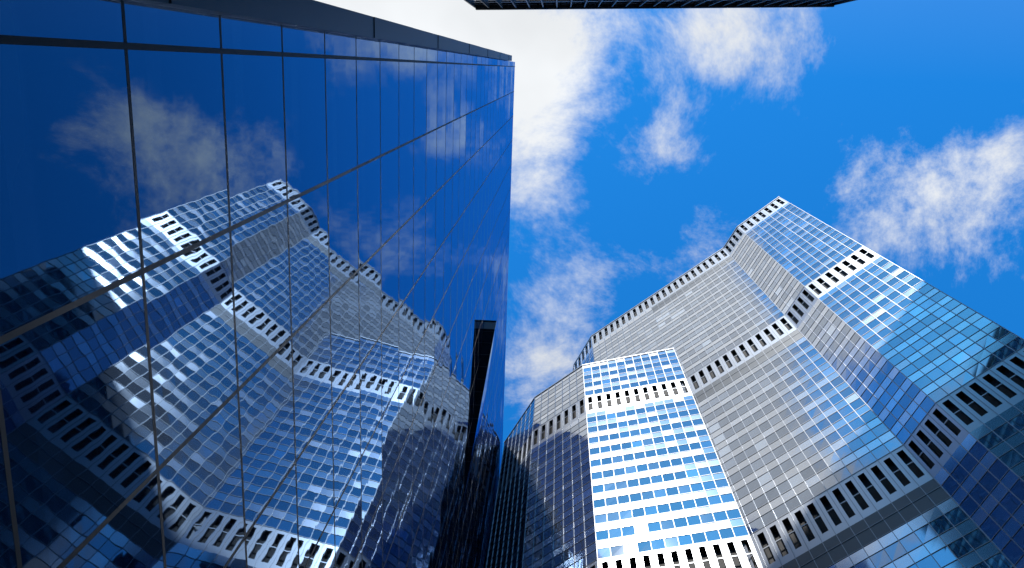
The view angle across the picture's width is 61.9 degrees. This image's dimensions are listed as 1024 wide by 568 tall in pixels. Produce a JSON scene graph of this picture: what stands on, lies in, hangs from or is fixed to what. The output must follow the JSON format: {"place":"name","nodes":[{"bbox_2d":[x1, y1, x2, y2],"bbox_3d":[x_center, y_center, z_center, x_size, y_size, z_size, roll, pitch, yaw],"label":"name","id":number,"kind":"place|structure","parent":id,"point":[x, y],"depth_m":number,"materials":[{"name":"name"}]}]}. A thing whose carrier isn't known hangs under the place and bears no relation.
{"place":"outdoors","nodes":[
{"label":"outdoors","id":0,"kind":"place"},
{"bbox_2d":[0,0,514,567],"bbox_3d":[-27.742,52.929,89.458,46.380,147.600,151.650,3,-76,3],"label":"glass building","id":1,"kind":"structure","parent":0,"point":[254,256],"depth_m":21.17,"materials":[{"name":"blue glass"}]},
{"bbox_2d":[486,348,762,567],"bbox_3d":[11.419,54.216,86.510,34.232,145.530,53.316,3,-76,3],"label":"skyscraper","id":2,"kind":"structure","parent":0,"point":[567,496],"depth_m":111.57,"materials":[{"name":"blue glass"}]},
{"bbox_2d":[464,0,855,9],"bbox_3d":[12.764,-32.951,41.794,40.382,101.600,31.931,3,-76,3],"label":"building","id":3,"kind":"structure","parent":0,"point":[559,4],"depth_m":93.14,"materials":[{"name":"black glass"}]},
{"bbox_2d":[315,0,1023,454],"label":"sky","id":4,"kind":"structure","parent":0,"point":[642,140],"materials":[{"name":"blue"}]},
{"bbox_2d":[573,196,1023,567],"bbox_3d":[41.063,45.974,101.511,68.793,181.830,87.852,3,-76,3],"label":"tower","id":5,"kind":"structure","parent":0,"point":[859,405],"depth_m":97.31,"materials":[{"name":"blue glass"}]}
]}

